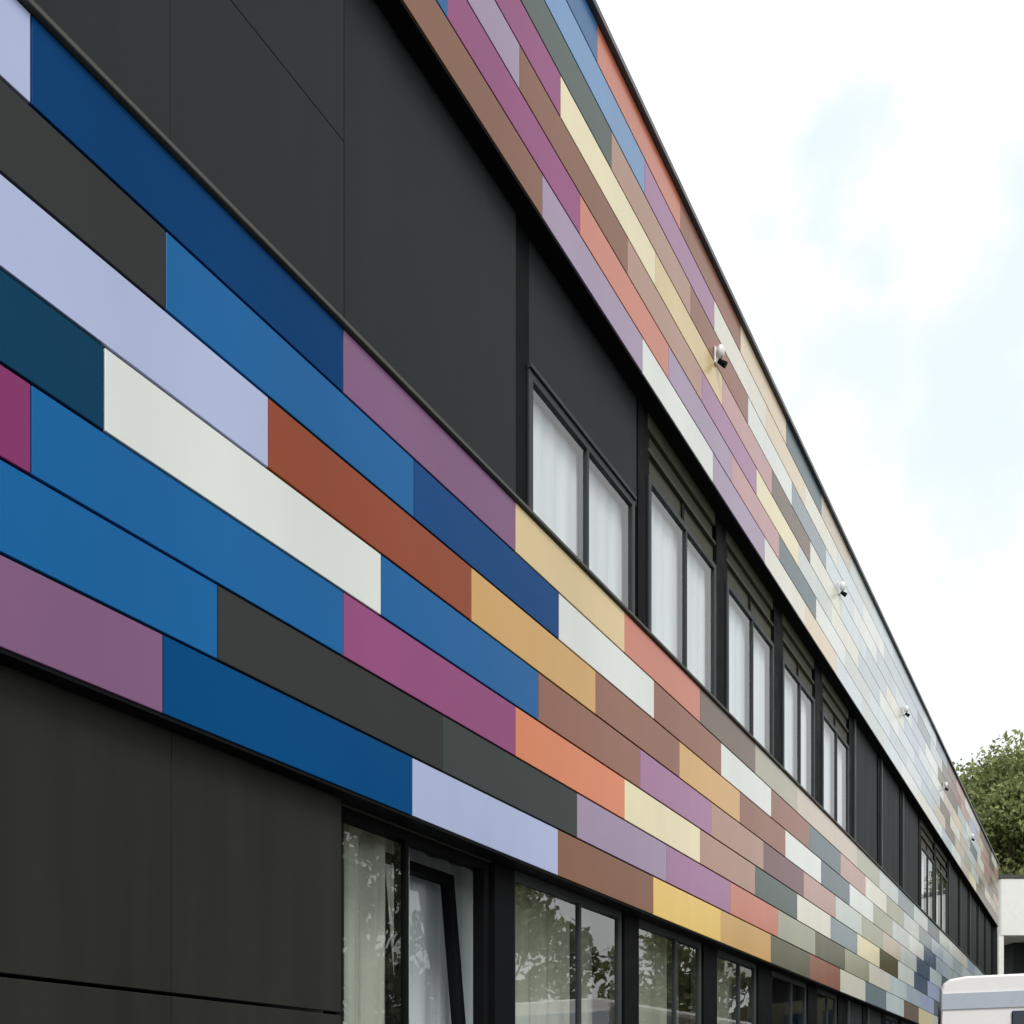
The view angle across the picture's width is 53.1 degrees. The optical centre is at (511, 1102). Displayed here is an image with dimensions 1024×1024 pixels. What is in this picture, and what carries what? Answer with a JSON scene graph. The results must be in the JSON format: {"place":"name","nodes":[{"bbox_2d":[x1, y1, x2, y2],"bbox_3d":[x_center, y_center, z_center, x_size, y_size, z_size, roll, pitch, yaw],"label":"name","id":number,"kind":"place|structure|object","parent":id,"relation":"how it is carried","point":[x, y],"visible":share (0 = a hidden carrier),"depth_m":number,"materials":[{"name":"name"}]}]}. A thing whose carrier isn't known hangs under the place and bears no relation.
{"place":"outdoors","nodes":[
{"label":"outdoors","id":0,"kind":"place"},
{"bbox_2d":[0,0,999,1023],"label":"building","id":1,"kind":"structure","parent":0,"point":[399,450],"depth_m":4.47,"materials":[{"name":"multicoloured metal"}]},
{"bbox_2d":[344,824,393,1023],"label":"curtain","id":2,"kind":"object","parent":1,"relation":"hanging from","point":[366,866],"depth_m":4.62,"materials":[{"name":"fabric"}]},
{"bbox_2d":[323,806,488,1023],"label":"window","id":3,"kind":"structure","parent":1,"relation":"in","point":[396,983],"depth_m":4.84,"materials":[{"name":"black glass"}]},
{"bbox_2d":[409,849,472,1023],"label":"curtain","id":4,"kind":"object","parent":1,"relation":"hanging from","point":[429,1001],"visible":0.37,"depth_m":5.32,"materials":[{"name":"grey fabric"}]},
{"bbox_2d":[515,886,591,1023],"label":"curtain","id":5,"kind":"object","parent":1,"relation":"hanging from","point":[542,959],"depth_m":6.16,"materials":[{"name":"fabric"}]},
{"bbox_2d":[515,872,621,1023],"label":"window","id":6,"kind":"structure","parent":1,"relation":"in","point":[577,903],"depth_m":6.08,"materials":[{"name":"clear glass"}]},
{"bbox_2d":[527,369,634,614],"bbox_3d":[0.419,-3.455,6.121,0.084,0.955,1.532,0,0,30],"label":"window","id":7,"kind":"structure","parent":1,"relation":"in","point":[570,488],"depth_m":6.10,"materials":[{"name":"white glass"}]},
{"bbox_2d":[639,931,678,1023],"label":"curtain","id":8,"kind":"object","parent":1,"relation":"hanging from","point":[652,979],"depth_m":7.63,"materials":[{"name":"fabric"}]},
{"bbox_2d":[639,920,700,1023],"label":"window","id":9,"kind":"structure","parent":1,"relation":"in","point":[673,939],"depth_m":7.41,"materials":[{"name":"clear glass"}]},
{"bbox_2d":[648,474,715,697],"bbox_3d":[1.238,-3.607,7.521,0.084,1.261,1.482,0,0,30],"label":"window","id":10,"kind":"structure","parent":1,"relation":"in","point":[681,574],"depth_m":7.52,"materials":[{"name":"white glass"}]},
{"bbox_2d":[714,344,727,368],"bbox_3d":[1.579,-5.634,7.732,0.090,0.164,0.091,0,0,30],"label":"security camera","id":11,"kind":"object","parent":1,"relation":"attached to","point":[719,351],"visible":1,"depth_m":7.72,"materials":[{"name":"white plastic"}]},
{"bbox_2d":[717,959,730,1023],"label":"curtain","id":12,"kind":"object","parent":1,"relation":"hanging from","point":[723,992],"depth_m":9.03,"materials":[{"name":"fabric"}]},
{"bbox_2d":[717,950,755,1023],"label":"window","id":13,"kind":"structure","parent":1,"relation":"in","point":[736,963],"depth_m":8.67,"materials":[{"name":"clear glass"}]},
{"bbox_2d":[726,581,773,756],"bbox_3d":[2.054,-3.607,8.915,0.084,1.261,1.455,0,0,30],"label":"window","id":14,"kind":"structure","parent":1,"relation":"in","point":[749,650],"depth_m":8.92,"materials":[{"name":"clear glass"}]},
{"bbox_2d":[772,971,805,1023],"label":"window","id":15,"kind":"structure","parent":1,"relation":"in","point":[789,982],"depth_m":10.08,"materials":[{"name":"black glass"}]},
{"bbox_2d":[782,657,814,798],"bbox_3d":[2.851,-3.607,10.278,0.084,1.261,1.328,0,0,30],"label":"window","id":16,"kind":"structure","parent":1,"relation":"in","point":[798,705],"depth_m":10.28,"materials":[{"name":"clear glass"}]},
{"bbox_2d":[817,989,835,1023],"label":"window","id":17,"kind":"structure","parent":1,"relation":"in","point":[825,995],"depth_m":11.37,"materials":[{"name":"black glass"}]},
{"bbox_2d":[822,710,848,833],"bbox_3d":[3.653,-3.607,11.647,0.084,1.261,1.405,0,0,30],"label":"window","id":18,"kind":"structure","parent":1,"relation":"in","point":[835,750],"depth_m":11.66,"materials":[{"name":"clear glass"}]},
{"bbox_2d":[838,581,846,596],"bbox_3d":[3.634,-5.634,11.242,0.090,0.164,0.091,0,0,30],"label":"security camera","id":19,"kind":"object","parent":1,"relation":"attached to","point":[841,587],"visible":1,"depth_m":11.23,"materials":[{"name":"white plastic"}]},
{"bbox_2d":[886,1015,897,1023],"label":"window","id":20,"kind":"structure","parent":1,"relation":"in","point":[890,1020],"depth_m":14.68,"materials":[{"name":"black glass"}]},
{"bbox_2d":[903,705,909,716],"bbox_3d":[5.688,-5.634,14.752,0.090,0.164,0.091,0,0,30],"label":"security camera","id":21,"kind":"object","parent":1,"relation":"attached to","point":[906,708],"visible":1,"depth_m":14.74,"materials":[{"name":"white plastic"}]},
{"bbox_2d":[920,844,933,920],"bbox_3d":[7.041,-3.607,17.435,0.084,1.261,1.564,0,0,30],"label":"window","id":22,"kind":"structure","parent":1,"relation":"in","point":[926,862],"depth_m":17.45,"materials":[{"name":"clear glass"}]},
{"bbox_2d":[935,864,946,933],"bbox_3d":[7.877,-3.607,18.863,0.084,1.261,1.579,0,0,30],"label":"window","id":23,"kind":"structure","parent":1,"relation":"in","point":[940,880],"depth_m":18.79,"materials":[{"name":"clear glass"}]},
{"bbox_2d":[943,782,948,790],"bbox_3d":[7.743,-5.634,18.262,0.090,0.164,0.091,0,0,30],"label":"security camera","id":24,"kind":"object","parent":1,"relation":"attached to","point":[945,784],"visible":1,"depth_m":18.25,"materials":[{"name":"white plastic"}]},
{"bbox_2d":[596,0,1023,785],"label":"sky","id":25,"kind":"structure","parent":0,"point":[852,171],"materials":[{"name":"white"}]},
{"label":"ground","id":26,"kind":"structure","parent":0,"visible":0},
{"bbox_2d":[952,729,1023,874],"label":"tree","id":27,"kind":"object","parent":26,"relation":"on","point":[995,791],"visible":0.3,"depth_m":43.80,"materials":[{"name":"green plant"}]},
{"bbox_2d":[998,875,1023,974],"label":"neighbouring building","id":28,"kind":"structure","parent":26,"relation":"on","point":[1010,924],"depth_m":34.00,"materials":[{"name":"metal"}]},
{"label":"parking lot","id":29,"kind":"structure","parent":0,"visible":0},
{"bbox_2d":[938,973,1023,1023],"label":"minibus","id":30,"kind":"object","parent":29,"relation":"on","point":[990,999],"visible":1,"depth_m":8.36,"materials":[{"name":"paint"}]},
{"bbox_2d":[1012,1010,1023,1023],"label":"rear window","id":31,"kind":"structure","parent":30,"relation":"in","point":[1017,1016],"depth_m":8.23,"materials":[{"name":"black glass"}]}
]}

